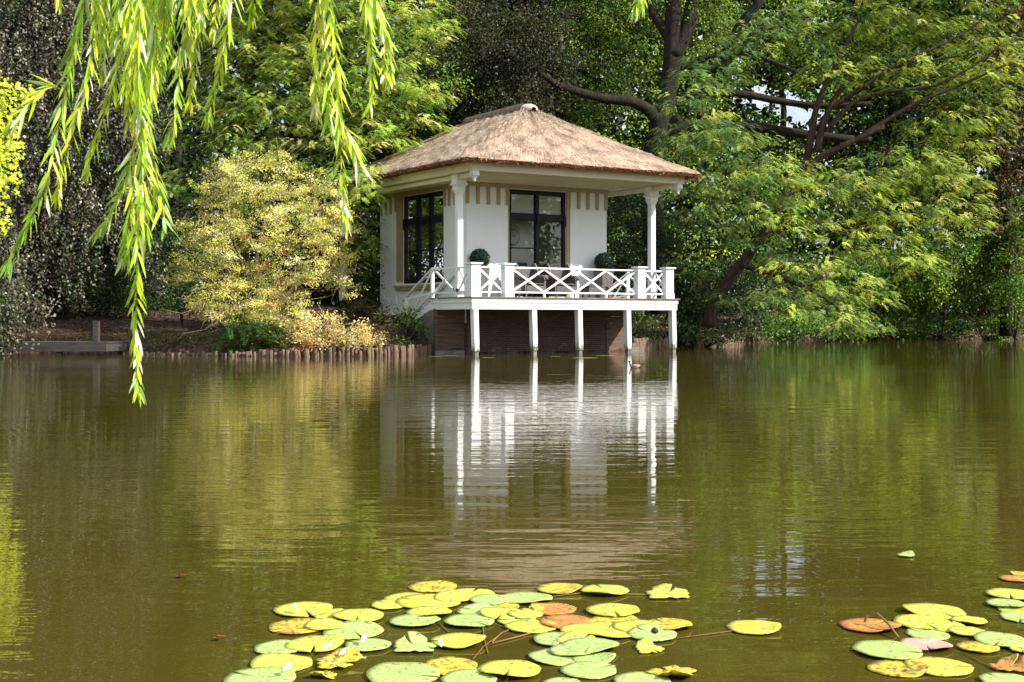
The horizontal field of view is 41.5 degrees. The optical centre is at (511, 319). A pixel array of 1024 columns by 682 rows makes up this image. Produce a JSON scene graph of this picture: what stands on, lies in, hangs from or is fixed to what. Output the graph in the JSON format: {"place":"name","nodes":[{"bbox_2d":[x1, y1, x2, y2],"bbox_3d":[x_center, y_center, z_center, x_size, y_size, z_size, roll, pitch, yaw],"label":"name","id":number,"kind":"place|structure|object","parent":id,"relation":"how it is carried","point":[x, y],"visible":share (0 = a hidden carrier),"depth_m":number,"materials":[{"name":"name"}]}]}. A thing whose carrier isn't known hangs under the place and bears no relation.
{"place":"outdoors","nodes":[
{"label":"outdoors","id":0,"kind":"place"},
{"bbox_2d":[0,0,1021,311],"label":"sky","id":1,"kind":"structure","parent":0,"point":[801,115],"materials":[{"name":"white"}]},
{"bbox_2d":[0,339,1023,681],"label":"water","id":2,"kind":"structure","parent":0,"point":[804,493],"depth_m":7.55,"materials":[{"name":"liquid"}]},
{"bbox_2d":[0,321,128,355],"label":"landing stage","id":3,"kind":"object","parent":2,"relation":"in","point":[59,349],"visible":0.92,"depth_m":37.35,"materials":[{"name":"grey wood"}]},
{"bbox_2d":[223,666,295,681],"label":"lily pad","id":4,"kind":"object","parent":2,"relation":"on","point":[267,674],"visible":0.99,"depth_m":3.77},
{"bbox_2d":[254,639,297,653],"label":"lily pad","id":5,"kind":"object","parent":2,"relation":"on","point":[272,646],"visible":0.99,"depth_m":4.09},
{"bbox_2d":[250,652,312,671],"bbox_3d":[-0.667,0.992,3.915,0.178,0.014,0.203,0,0,0],"label":"lily pad","id":6,"kind":"object","parent":2,"relation":"on","point":[277,659],"visible":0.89,"depth_m":3.93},
{"bbox_2d":[269,618,320,633],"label":"lily pad","id":7,"kind":"object","parent":2,"relation":"on","point":[292,626],"visible":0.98,"depth_m":4.38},
{"bbox_2d":[273,601,332,616],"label":"lily pad","id":8,"kind":"object","parent":2,"relation":"on","point":[313,608],"visible":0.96,"depth_m":4.63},
{"bbox_2d":[285,634,343,651],"bbox_3d":[-0.605,0.988,4.139,0.180,0.015,0.207,0,0,0],"label":"lily pad","id":9,"kind":"object","parent":2,"relation":"on","point":[309,643],"visible":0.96,"depth_m":4.14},
{"bbox_2d":[304,618,344,629],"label":"lily pad","id":10,"kind":"object","parent":2,"relation":"on","point":[321,623],"visible":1,"depth_m":4.38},
{"bbox_2d":[316,647,362,668],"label":"lily pad","id":11,"kind":"object","parent":2,"relation":"on","point":[332,660],"visible":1,"depth_m":3.92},
{"bbox_2d":[323,619,383,639],"bbox_3d":[-0.507,0.990,4.318,0.195,0.016,0.216,0,0,0],"label":"lily pad","id":12,"kind":"object","parent":2,"relation":"on","point":[350,629],"visible":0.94,"depth_m":4.32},
{"bbox_2d":[331,608,383,620],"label":"lily pad","id":13,"kind":"object","parent":2,"relation":"on","point":[368,614],"visible":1,"depth_m":4.54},
{"bbox_2d":[345,638,391,650],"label":"lily pad","id":14,"kind":"object","parent":2,"relation":"on","point":[369,644],"visible":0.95,"depth_m":4.12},
{"bbox_2d":[366,662,439,681],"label":"lily pad","id":15,"kind":"object","parent":2,"relation":"on","point":[401,672],"visible":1,"depth_m":3.79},
{"bbox_2d":[393,631,435,651],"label":"lily pad","id":16,"kind":"object","parent":2,"relation":"on","point":[419,642],"visible":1,"depth_m":4.12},
{"bbox_2d":[389,614,440,625],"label":"lily pad","id":17,"kind":"object","parent":2,"relation":"on","point":[408,620],"visible":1,"depth_m":4.44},
{"bbox_2d":[396,594,460,607],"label":"lily pad","id":18,"kind":"object","parent":2,"relation":"on","point":[413,601],"visible":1,"depth_m":4.75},
{"bbox_2d":[434,590,472,601],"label":"lily pad","id":19,"kind":"object","parent":18,"relation":"on","point":[452,595],"visible":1,"depth_m":4.83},
{"bbox_2d":[406,606,451,615],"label":"lily pad","id":20,"kind":"object","parent":2,"relation":"on","point":[428,610],"visible":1,"depth_m":4.60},
{"bbox_2d":[408,580,456,591],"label":"lily pad","id":21,"kind":"object","parent":2,"relation":"on","point":[433,586],"visible":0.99,"depth_m":5.04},
{"bbox_2d":[424,656,477,674],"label":"lily pad","id":22,"kind":"object","parent":2,"relation":"on","point":[445,665],"visible":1,"depth_m":3.90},
{"bbox_2d":[431,632,485,647],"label":"lily pad","id":23,"kind":"object","parent":2,"relation":"on","point":[457,640],"visible":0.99,"depth_m":4.17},
{"bbox_2d":[441,669,496,681],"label":"lily pad","id":24,"kind":"object","parent":2,"relation":"on","point":[467,675],"visible":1,"depth_m":3.75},
{"bbox_2d":[444,613,493,626],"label":"lily pad","id":25,"kind":"object","parent":2,"relation":"on","point":[474,619],"visible":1,"depth_m":4.45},
{"bbox_2d":[470,594,509,604],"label":"lily pad","id":26,"kind":"object","parent":2,"relation":"on","point":[493,599],"visible":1,"depth_m":4.78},
{"bbox_2d":[480,607,518,618],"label":"lily pad","id":27,"kind":"object","parent":2,"relation":"on","point":[495,612],"visible":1,"depth_m":4.56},
{"bbox_2d":[477,660,540,676],"bbox_3d":[-0.008,0.985,3.829,0.182,0.014,0.207,0,0,0],"label":"lily pad","id":28,"kind":"object","parent":2,"relation":"on","point":[521,668],"visible":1,"depth_m":3.83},
{"bbox_2d":[502,592,552,602],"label":"lily pad","id":29,"kind":"object","parent":2,"relation":"on","point":[521,597],"visible":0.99,"depth_m":4.84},
{"bbox_2d":[505,620,556,632],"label":"lily pad","id":30,"kind":"object","parent":2,"relation":"on","point":[527,626],"visible":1,"depth_m":4.37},
{"bbox_2d":[528,648,574,665],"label":"lily pad","id":31,"kind":"object","parent":2,"relation":"on","point":[546,656],"visible":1,"depth_m":3.97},
{"bbox_2d":[533,632,569,645],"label":"lily pad","id":32,"kind":"object","parent":2,"relation":"on","point":[546,638],"visible":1,"depth_m":4.20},
{"bbox_2d":[531,602,576,615],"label":"lily pad","id":33,"kind":"object","parent":2,"relation":"on","point":[552,608],"visible":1,"depth_m":4.65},
{"bbox_2d":[537,582,581,593],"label":"lily pad","id":34,"kind":"object","parent":2,"relation":"on","point":[559,588],"visible":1,"depth_m":4.98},
{"bbox_2d":[539,614,593,628],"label":"lily pad","id":35,"kind":"object","parent":2,"relation":"on","point":[566,619],"visible":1,"depth_m":4.46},
{"bbox_2d":[560,623,603,635],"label":"lily pad","id":36,"kind":"object","parent":2,"relation":"on","point":[584,627],"visible":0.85,"depth_m":4.35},
{"bbox_2d":[560,661,616,678],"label":"lily pad","id":37,"kind":"object","parent":2,"relation":"on","point":[587,669],"visible":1,"depth_m":3.83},
{"bbox_2d":[561,637,618,652],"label":"lily pad","id":38,"kind":"object","parent":2,"relation":"on","point":[593,644],"visible":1,"depth_m":4.12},
{"bbox_2d":[549,643,590,655],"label":"lily pad","id":39,"kind":"object","parent":38,"relation":"on","point":[559,649],"visible":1,"depth_m":4.04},
{"bbox_2d":[572,652,615,664],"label":"lily pad","id":40,"kind":"object","parent":2,"relation":"on","point":[598,658],"visible":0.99,"depth_m":3.96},
{"bbox_2d":[580,584,628,594],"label":"lily pad","id":41,"kind":"object","parent":2,"relation":"on","point":[612,589],"visible":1,"depth_m":4.96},
{"bbox_2d":[587,621,630,637],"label":"lily pad","id":42,"kind":"object","parent":2,"relation":"on","point":[610,631],"visible":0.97,"depth_m":4.29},
{"bbox_2d":[612,620,655,631],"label":"lily pad","id":43,"kind":"object","parent":42,"relation":"on","point":[625,626],"visible":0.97,"depth_m":4.39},
{"bbox_2d":[586,603,639,615],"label":"lily pad","id":44,"kind":"object","parent":2,"relation":"on","point":[608,609],"visible":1,"depth_m":4.61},
{"bbox_2d":[614,671,670,681],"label":"lily pad","id":45,"kind":"object","parent":2,"relation":"on","point":[636,676],"visible":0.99,"depth_m":3.75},
{"bbox_2d":[635,638,663,652],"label":"lily pad","id":46,"kind":"object","parent":2,"relation":"on","point":[645,645],"visible":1,"depth_m":4.10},
{"bbox_2d":[628,623,676,641],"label":"lily pad","id":47,"kind":"object","parent":2,"relation":"on","point":[637,633],"visible":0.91,"depth_m":4.27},
{"bbox_2d":[645,583,689,598],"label":"lily pad","id":48,"kind":"object","parent":2,"relation":"on","point":[662,590],"visible":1,"depth_m":4.91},
{"bbox_2d":[648,618,691,629],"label":"lily pad","id":49,"kind":"object","parent":2,"relation":"on","point":[671,623],"visible":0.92,"depth_m":4.43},
{"bbox_2d":[645,665,696,675],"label":"lily pad","id":50,"kind":"object","parent":2,"relation":"on","point":[675,670],"visible":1,"depth_m":3.81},
{"bbox_2d":[726,620,780,634],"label":"lily pad","id":51,"kind":"object","parent":2,"relation":"on","point":[757,627],"visible":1,"depth_m":4.36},
{"bbox_2d":[839,618,901,632],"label":"lily pad","id":52,"kind":"object","parent":2,"relation":"on","point":[869,625],"visible":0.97,"depth_m":4.39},
{"bbox_2d":[852,640,922,659],"bbox_3d":[1.129,0.992,4.068,0.201,0.009,0.247,0,0,0],"label":"lily pad","id":53,"kind":"object","parent":2,"relation":"on","point":[890,649],"visible":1,"depth_m":4.07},
{"bbox_2d":[867,660,927,677],"bbox_3d":[1.101,0.992,3.859,0.168,0.014,0.186,0,0,0],"label":"lily pad","id":54,"kind":"object","parent":2,"relation":"on","point":[896,668],"visible":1,"depth_m":3.85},
{"bbox_2d":[893,614,952,628],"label":"lily pad","id":55,"kind":"object","parent":2,"relation":"on","point":[917,621],"visible":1,"depth_m":4.43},
{"bbox_2d":[899,637,952,650],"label":"lily pad","id":56,"kind":"object","parent":2,"relation":"on","point":[922,643],"visible":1,"depth_m":4.15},
{"bbox_2d":[906,628,949,639],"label":"lily pad","id":57,"kind":"object","parent":2,"relation":"on","point":[928,633],"visible":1,"depth_m":4.28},
{"bbox_2d":[902,603,965,619],"bbox_3d":[1.437,0.987,4.603,0.204,0.016,0.251,0,0,0],"label":"lily pad","id":58,"kind":"object","parent":2,"relation":"on","point":[946,612],"visible":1,"depth_m":4.61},
{"bbox_2d":[904,657,973,676],"bbox_3d":[1.228,0.994,3.879,0.189,0.006,0.213,0,0,0],"label":"lily pad","id":59,"kind":"object","parent":2,"relation":"on","point":[942,667],"visible":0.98,"depth_m":3.87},
{"bbox_2d":[956,641,999,652],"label":"lily pad","id":60,"kind":"object","parent":2,"relation":"on","point":[975,646],"visible":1,"depth_m":4.09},
{"bbox_2d":[974,631,1023,646],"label":"lily pad","id":61,"kind":"object","parent":2,"relation":"on","point":[1001,639],"visible":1,"depth_m":4.18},
{"bbox_2d":[979,672,1023,681],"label":"lily pad","id":62,"kind":"object","parent":2,"relation":"on","point":[997,677],"visible":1,"depth_m":3.75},
{"bbox_2d":[986,588,1023,598],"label":"lily pad","id":63,"kind":"object","parent":2,"relation":"on","point":[1007,593],"visible":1,"depth_m":4.89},
{"bbox_2d":[988,654,1023,671],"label":"lily pad","id":64,"kind":"object","parent":2,"relation":"on","point":[1005,663],"visible":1,"depth_m":3.87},
{"bbox_2d":[4,303,1023,356],"bbox_3d":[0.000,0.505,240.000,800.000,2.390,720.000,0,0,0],"label":"ground","id":65,"kind":"structure","parent":0,"point":[183,348],"depth_m":43.67,"materials":[{"name":"brown soil"}]},
{"bbox_2d":[0,70,35,238],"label":"yellow maple","id":66,"kind":"object","parent":65,"relation":"on","point":[4,179],"visible":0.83,"depth_m":30.01,"materials":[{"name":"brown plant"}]},
{"bbox_2d":[0,0,176,357],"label":"weeping copper beech","id":67,"kind":"object","parent":65,"relation":"on","point":[11,308],"visible":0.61,"depth_m":40.81,"materials":[{"name":"grey plant"}]},
{"bbox_2d":[0,0,194,319],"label":"copper beech","id":68,"kind":"object","parent":65,"relation":"on","point":[65,308],"visible":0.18,"depth_m":50.96,"materials":[{"name":"green plant"}]},
{"bbox_2d":[39,248,183,318],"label":"shade bush","id":69,"kind":"object","parent":65,"relation":"on","point":[106,293],"visible":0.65,"depth_m":49.79,"materials":[{"name":"green plant"}]},
{"bbox_2d":[64,0,225,303],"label":"broadleaf tree","id":70,"kind":"object","parent":65,"relation":"on","point":[199,146],"visible":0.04,"depth_m":61.46,"materials":[{"name":"green plant"}]},
{"bbox_2d":[104,0,248,311],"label":"broadleaf tree","id":71,"kind":"object","parent":65,"relation":"on","point":[177,159],"visible":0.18,"depth_m":55.78,"materials":[{"name":"green plant"}]},
{"bbox_2d":[129,202,232,328],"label":"shade bush","id":72,"kind":"object","parent":65,"relation":"on","point":[180,302],"visible":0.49,"depth_m":43.30,"materials":[{"name":"green plant"}]},
{"bbox_2d":[204,311,292,354],"bbox_3d":[-7.206,0.527,37.014,2.537,1.504,1.106,0,0,0],"label":"fern clump","id":73,"kind":"object","parent":65,"relation":"on","point":[244,334],"visible":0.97,"depth_m":36.96,"materials":[{"name":"green plant"}]},
{"bbox_2d":[158,137,369,345],"bbox_3d":[-7.140,-2.231,38.988,6.194,6.326,4.721,0,0,0],"label":"variegated shrub","id":74,"kind":"object","parent":65,"relation":"on","point":[185,273],"visible":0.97,"depth_m":38.75,"materials":[{"name":"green plant"}]},
{"bbox_2d":[117,344,431,356],"bbox_3d":[-7.061,1.379,37.764,9.320,1.377,3.035,0,0,5],"label":"timber edging","id":75,"kind":"object","parent":65,"relation":"on","point":[419,349],"visible":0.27,"depth_m":36.66,"materials":[{"name":"wood"}]},
{"bbox_2d":[158,0,466,321],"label":"feathery locust tree","id":76,"kind":"object","parent":65,"relation":"on","point":[248,106],"visible":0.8,"depth_m":44.82,"materials":[{"name":"green plant"}]},
{"bbox_2d":[228,0,396,308],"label":"broadleaf tree","id":77,"kind":"object","parent":65,"relation":"on","point":[317,294],"visible":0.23,"depth_m":57.57,"materials":[{"name":"green plant"}]},
{"bbox_2d":[0,0,650,407],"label":"weeping willow","id":78,"kind":"object","parent":65,"relation":"on","point":[144,32],"visible":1,"depth_m":3.06,"materials":[{"name":"green plant"}]},
{"bbox_2d":[280,309,388,351],"bbox_3d":[-4.874,0.350,37.028,2.983,1.349,2.021,0,0,0],"label":"flowering shrub","id":79,"kind":"object","parent":65,"relation":"on","point":[345,338],"visible":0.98,"depth_m":36.80,"materials":[{"name":"yellow plant"}]},
{"bbox_2d":[333,294,378,321],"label":"bush","id":80,"kind":"object","parent":65,"relation":"on","point":[364,308],"visible":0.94,"depth_m":40.49,"materials":[{"name":"green plant"}]},
{"bbox_2d":[325,227,387,317],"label":"shade bush","id":81,"kind":"object","parent":65,"relation":"on","point":[364,292],"visible":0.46,"depth_m":44.68,"materials":[{"name":"green plant"}]},
{"bbox_2d":[325,70,455,310],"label":"broadleaf tree","id":82,"kind":"object","parent":65,"relation":"on","point":[420,133],"visible":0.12,"depth_m":52.97,"materials":[{"name":"green plant"}]},
{"bbox_2d":[13,305,781,349],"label":"fallen leaves","id":83,"kind":"object","parent":65,"relation":"on","point":[152,327],"visible":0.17,"depth_m":45.73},
{"bbox_2d":[394,305,429,341],"bbox_3d":[-2.877,0.120,38.902,1.077,1.092,1.312,0,0,0],"label":"leafy bush","id":84,"kind":"object","parent":65,"relation":"on","point":[414,322],"visible":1,"depth_m":38.79,"materials":[{"name":"green plant"}]},
{"bbox_2d":[19,320,919,349],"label":"bank weeds","id":85,"kind":"object","parent":65,"relation":"on","point":[216,337],"visible":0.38,"depth_m":39.08,"materials":[{"name":"green plant"}]},
{"bbox_2d":[395,0,603,140],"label":"copper beech","id":86,"kind":"object","parent":65,"relation":"on","point":[454,117],"visible":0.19,"depth_m":54.10,"materials":[{"name":"green plant"}]},
{"bbox_2d":[318,102,702,355],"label":"garden pavilion","id":87,"kind":"structure","parent":65,"relation":"on","point":[545,185],"depth_m":40.55,"materials":[{"name":"paint"}]},
{"bbox_2d":[403,191,443,283],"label":"window","id":88,"kind":"structure","parent":87,"relation":"in","point":[423,221],"depth_m":42.14,"materials":[{"name":"black paint"}]},
{"bbox_2d":[514,263,547,296],"bbox_3d":[0.517,-1.163,40.002,0.909,1.046,0.688,0,0,-35],"label":"wicker armchair","id":89,"kind":"object","parent":87,"relation":"on","point":[538,280],"visible":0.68,"depth_m":39.92,"materials":[{"name":"wicker"}]},
{"bbox_2d":[509,189,565,296],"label":"french door","id":90,"kind":"structure","parent":87,"relation":"in","point":[536,207],"depth_m":41.02,"materials":[{"name":"black paint"}]},
{"bbox_2d":[539,222,560,274],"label":"window","id":91,"kind":"structure","parent":87,"relation":"in","point":[544,227],"depth_m":44.92,"materials":[{"name":"glass"}]},
{"bbox_2d":[546,264,579,296],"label":"wicker armchair","id":92,"kind":"object","parent":87,"relation":"on","point":[571,280],"visible":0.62,"depth_m":40.52,"materials":[{"name":"wicker"}]},
{"bbox_2d":[593,270,613,297],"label":"wicker planter","id":93,"kind":"object","parent":87,"relation":"on","point":[605,279],"visible":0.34,"depth_m":41.68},
{"bbox_2d":[594,252,613,268],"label":"boxwood ball","id":94,"kind":"object","parent":93,"relation":"in","point":[605,260],"visible":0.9,"depth_m":41.65,"materials":[{"name":"green plant"}]},
{"bbox_2d":[0,0,1023,319],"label":"wood","id":95,"kind":"object","parent":65,"relation":"on","point":[628,128],"visible":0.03,"depth_m":82.87,"materials":[{"name":"green plant"}]},
{"bbox_2d":[497,0,633,244],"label":"broadleaf tree","id":96,"kind":"object","parent":65,"relation":"on","point":[598,79],"visible":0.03,"depth_m":65.37,"materials":[{"name":"green plant"}]},
{"bbox_2d":[534,0,674,327],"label":"broadleaf tree","id":97,"kind":"object","parent":65,"relation":"on","point":[609,133],"visible":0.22,"depth_m":59.23,"materials":[{"name":"green plant"}]},
{"bbox_2d":[394,0,880,314],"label":"forked beech","id":98,"kind":"object","parent":65,"relation":"on","point":[675,32],"visible":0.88,"depth_m":52.62,"materials":[{"name":"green plant"}]},
{"bbox_2d":[621,311,680,347],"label":"leafy bush","id":99,"kind":"object","parent":65,"relation":"on","point":[640,332],"visible":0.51,"depth_m":46.41,"materials":[{"name":"green plant"}]},
{"bbox_2d":[607,193,712,322],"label":"leafy bush","id":100,"kind":"object","parent":65,"relation":"on","point":[638,224],"visible":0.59,"depth_m":49.18,"materials":[{"name":"green plant"}]},
{"bbox_2d":[615,0,758,324],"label":"broadleaf tree","id":101,"kind":"object","parent":65,"relation":"on","point":[713,250],"visible":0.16,"depth_m":62.32,"materials":[{"name":"green plant"}]},
{"bbox_2d":[657,260,720,346],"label":"leafy bush","id":102,"kind":"object","parent":65,"relation":"on","point":[684,324],"visible":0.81,"depth_m":48.45,"materials":[{"name":"green plant"}]},
{"bbox_2d":[632,333,758,349],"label":"timber edging","id":103,"kind":"object","parent":65,"relation":"on","point":[647,343],"visible":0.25,"depth_m":47.05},
{"bbox_2d":[667,252,770,345],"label":"leafy bush","id":104,"kind":"object","parent":65,"relation":"on","point":[738,322],"visible":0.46,"depth_m":50.48,"materials":[{"name":"green plant"}]},
{"bbox_2d":[712,257,822,342],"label":"leafy bush","id":105,"kind":"object","parent":65,"relation":"on","point":[770,304],"visible":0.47,"depth_m":57.40,"materials":[{"name":"green plant"}]},
{"bbox_2d":[700,0,868,339],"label":"broadleaf tree","id":106,"kind":"object","parent":65,"relation":"on","point":[782,76],"visible":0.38,"depth_m":65.76,"materials":[{"name":"green plant"}]},
{"bbox_2d":[744,243,890,342],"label":"waterside bush","id":107,"kind":"object","parent":65,"relation":"on","point":[812,328],"visible":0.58,"depth_m":61.41,"materials":[{"name":"green plant"}]},
{"bbox_2d":[642,0,1023,343],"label":"leaning locust tree","id":108,"kind":"object","parent":65,"relation":"on","point":[804,167],"visible":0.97,"depth_m":46.07,"materials":[{"name":"green plant"}]},
{"bbox_2d":[802,0,965,332],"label":"broadleaf tree","id":109,"kind":"object","parent":65,"relation":"on","point":[874,145],"visible":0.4,"depth_m":69.39,"materials":[{"name":"green plant"}]},
{"bbox_2d":[827,220,988,339],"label":"waterside bush","id":110,"kind":"object","parent":65,"relation":"on","point":[914,300],"visible":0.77,"depth_m":65.83,"materials":[{"name":"green plant"}]},
{"bbox_2d":[821,0,1021,320],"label":"broadleaf tree","id":111,"kind":"object","parent":65,"relation":"on","point":[942,109],"visible":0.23,"depth_m":75.38,"materials":[{"name":"green plant"}]},
{"bbox_2d":[921,257,964,339],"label":"waterside bush","id":112,"kind":"object","parent":65,"relation":"on","point":[937,300],"visible":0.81,"depth_m":64.89,"materials":[{"name":"green plant"}]},
{"bbox_2d":[925,192,1023,340],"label":"waterside bush","id":113,"kind":"object","parent":65,"relation":"on","point":[1013,283],"visible":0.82,"depth_m":65.98,"materials":[{"name":"green plant"}]},
{"bbox_2d":[945,0,1023,335],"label":"copper beech","id":114,"kind":"object","parent":65,"relation":"on","point":[1005,168],"visible":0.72,"depth_m":65.56,"materials":[{"name":"green plant"}]},
{"bbox_2d":[963,0,1023,315],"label":"broadleaf tree","id":115,"kind":"object","parent":65,"relation":"on","point":[986,97],"visible":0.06,"depth_m":73.41,"materials":[{"name":"green plant"}]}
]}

